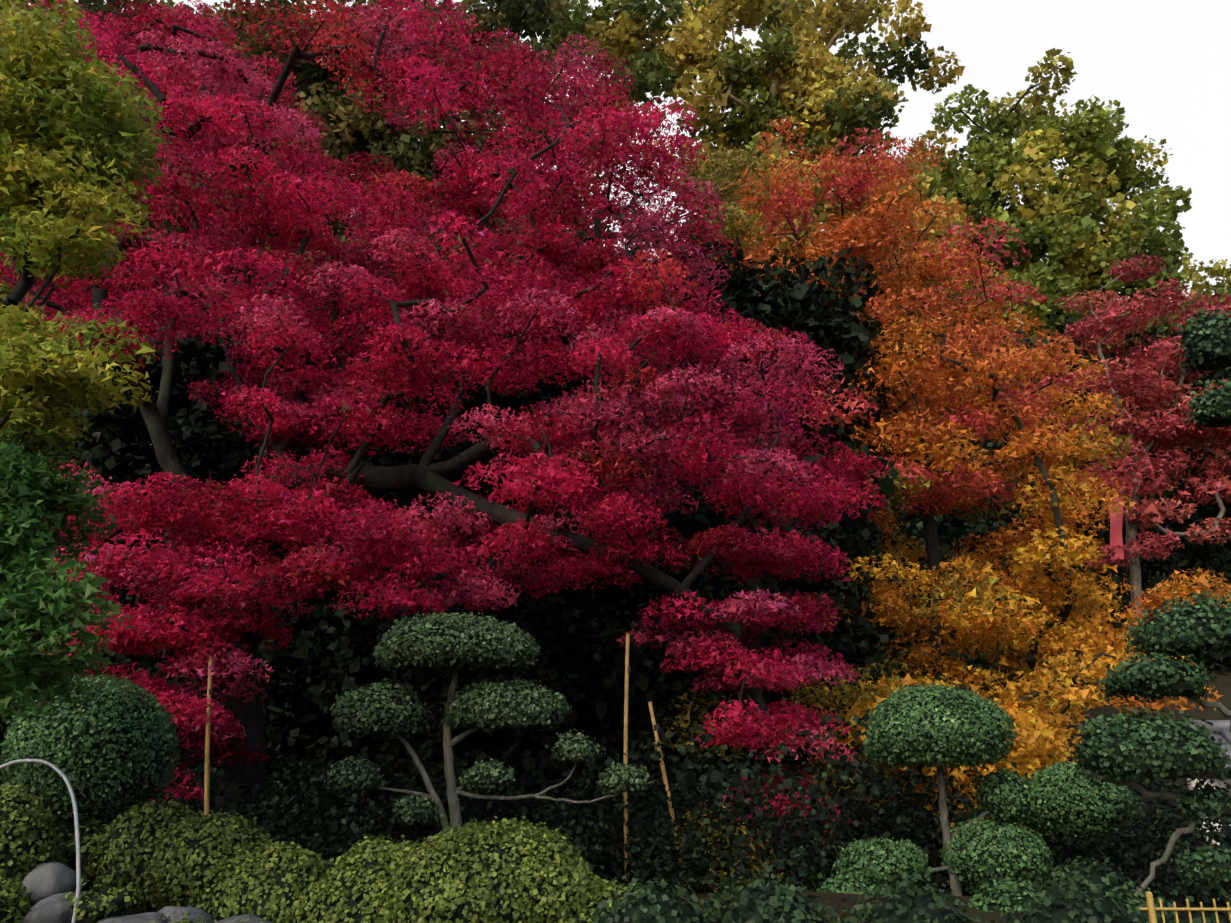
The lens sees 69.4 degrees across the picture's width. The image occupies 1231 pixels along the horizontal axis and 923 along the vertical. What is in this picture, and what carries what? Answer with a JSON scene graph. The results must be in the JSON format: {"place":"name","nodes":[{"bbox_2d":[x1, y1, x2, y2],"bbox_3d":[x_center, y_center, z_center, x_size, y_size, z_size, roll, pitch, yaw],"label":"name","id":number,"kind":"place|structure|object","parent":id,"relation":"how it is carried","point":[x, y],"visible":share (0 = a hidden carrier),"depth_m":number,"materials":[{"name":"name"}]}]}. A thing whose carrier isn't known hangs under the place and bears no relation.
{"place":"outdoors","nodes":[
{"label":"outdoors","id":0,"kind":"place"},
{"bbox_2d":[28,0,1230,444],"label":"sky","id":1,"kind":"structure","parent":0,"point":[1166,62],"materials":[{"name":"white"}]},
{"bbox_2d":[146,524,1230,922],"bbox_3d":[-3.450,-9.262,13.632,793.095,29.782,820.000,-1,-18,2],"label":"ground","id":2,"kind":"structure","parent":0,"point":[1196,712],"depth_m":21.87,"materials":[{"name":"soil"}]},
{"bbox_2d":[0,759,80,922],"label":"arched metal hoop","id":3,"kind":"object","parent":2,"relation":"on","point":[74,805],"depth_m":5.23,"materials":[{"name":"metal"}]},
{"bbox_2d":[0,0,173,724],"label":"yellow maple tree","id":4,"kind":"object","parent":2,"relation":"on","point":[71,135],"visible":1,"depth_m":5.81,"materials":[{"name":"green plant"}]},
{"bbox_2d":[21,862,269,922],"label":"garden rocks","id":5,"kind":"object","parent":2,"relation":"on","point":[51,885],"visible":0.81,"depth_m":5.22,"materials":[{"name":"stone"}]},
{"bbox_2d":[0,0,616,339],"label":"evergreen tree","id":6,"kind":"object","parent":2,"relation":"on","point":[350,125],"visible":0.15,"depth_m":31.77,"materials":[{"name":"green plant"}]},
{"bbox_2d":[0,0,888,846],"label":"crimson maple tree","id":7,"kind":"object","parent":2,"relation":"on","point":[292,492],"visible":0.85,"depth_m":10.83,"materials":[{"name":"red plant"}]},
{"bbox_2d":[204,634,689,893],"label":"bamboo poles","id":8,"kind":"object","parent":2,"relation":"on","point":[208,768],"visible":0.67,"depth_m":8.92,"materials":[{"name":"brown wood"}]},
{"bbox_2d":[0,235,908,861],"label":"hedge","id":9,"kind":"object","parent":2,"relation":"on","point":[326,657],"visible":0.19,"depth_m":14.91,"materials":[{"name":"green plant"}]},
{"bbox_2d":[323,609,651,832],"bbox_3d":[-1.147,2.646,7.984,2.936,2.600,1.272,-1,-18,2],"label":"cloud-pruned tree","id":10,"kind":"object","parent":2,"relation":"on","point":[453,644],"visible":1,"depth_m":7.90,"materials":[{"name":"green plant"}]},
{"bbox_2d":[0,673,1157,922],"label":"trimmed shrubs","id":11,"kind":"object","parent":2,"relation":"on","point":[108,749],"visible":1,"depth_m":5.70,"materials":[{"name":"green plant"}]},
{"bbox_2d":[0,707,1230,922],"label":"evergreen bank shrubs","id":12,"kind":"object","parent":2,"relation":"on","point":[1132,853],"visible":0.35,"depth_m":8.73,"materials":[{"name":"green plant"}]},
{"bbox_2d":[0,0,1230,541],"bbox_3d":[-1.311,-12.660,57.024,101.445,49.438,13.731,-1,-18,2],"label":"hillside tree","id":13,"kind":"object","parent":2,"relation":"on","point":[636,248],"depth_m":57.19,"materials":[{"name":"green plant"}]},
{"bbox_2d":[498,0,972,328],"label":"tall evergreen tree","id":14,"kind":"object","parent":2,"relation":"on","point":[795,74],"visible":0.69,"depth_m":39.44,"materials":[{"name":"yellow plant"}]},
{"bbox_2d":[671,800,935,892],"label":"plants","id":15,"kind":"object","parent":2,"relation":"on","point":[751,861],"visible":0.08,"depth_m":9.22,"materials":[{"name":"green plant"}]},
{"bbox_2d":[640,116,1230,884],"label":"orange maple tree","id":16,"kind":"object","parent":2,"relation":"on","point":[940,376],"visible":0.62,"depth_m":16.32,"materials":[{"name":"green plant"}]},
{"bbox_2d":[640,315,1230,680],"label":"hedge","id":17,"kind":"object","parent":2,"relation":"on","point":[958,526],"visible":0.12,"depth_m":28.33,"materials":[{"name":"green plant"}]},
{"bbox_2d":[815,683,1138,896],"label":"niwaki tree balls","id":18,"kind":"object","parent":2,"relation":"on","point":[923,726],"visible":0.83,"depth_m":7.62,"materials":[{"name":"green plant"}]},
{"bbox_2d":[853,48,1230,538],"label":"evergreen tree","id":19,"kind":"object","parent":2,"relation":"on","point":[1076,259],"visible":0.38,"depth_m":43.94,"materials":[{"name":"green plant"}]},
{"bbox_2d":[999,253,1230,625],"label":"red maple tree","id":20,"kind":"object","parent":2,"relation":"on","point":[1160,393],"visible":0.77,"depth_m":26.91,"materials":[{"name":"red plant"}]},
{"bbox_2d":[1108,481,1142,701],"bbox_3d":[14.273,3.588,24.643,0.753,6.386,0.080,-1,-18,2],"label":"nobori banner","id":21,"kind":"object","parent":2,"relation":"on","point":[1116,530],"visible":0.48,"depth_m":25.18,"materials":[{"name":"red fabric"}]},
{"bbox_2d":[1066,305,1230,922],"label":"cloud-pruned tree","id":22,"kind":"object","parent":2,"relation":"on","point":[1170,748],"visible":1,"depth_m":6.04,"materials":[{"name":"green plant"}]},
{"bbox_2d":[1139,891,1230,922],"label":"bamboo fence","id":23,"kind":"object","parent":2,"relation":"on","point":[1151,908],"visible":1,"depth_m":4.54,"materials":[{"name":"wood"}]},
{"bbox_2d":[1177,720,1230,900],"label":"path","id":24,"kind":"structure","parent":2,"relation":"on","point":[1222,727],"depth_m":11.49,"materials":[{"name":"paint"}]}
]}

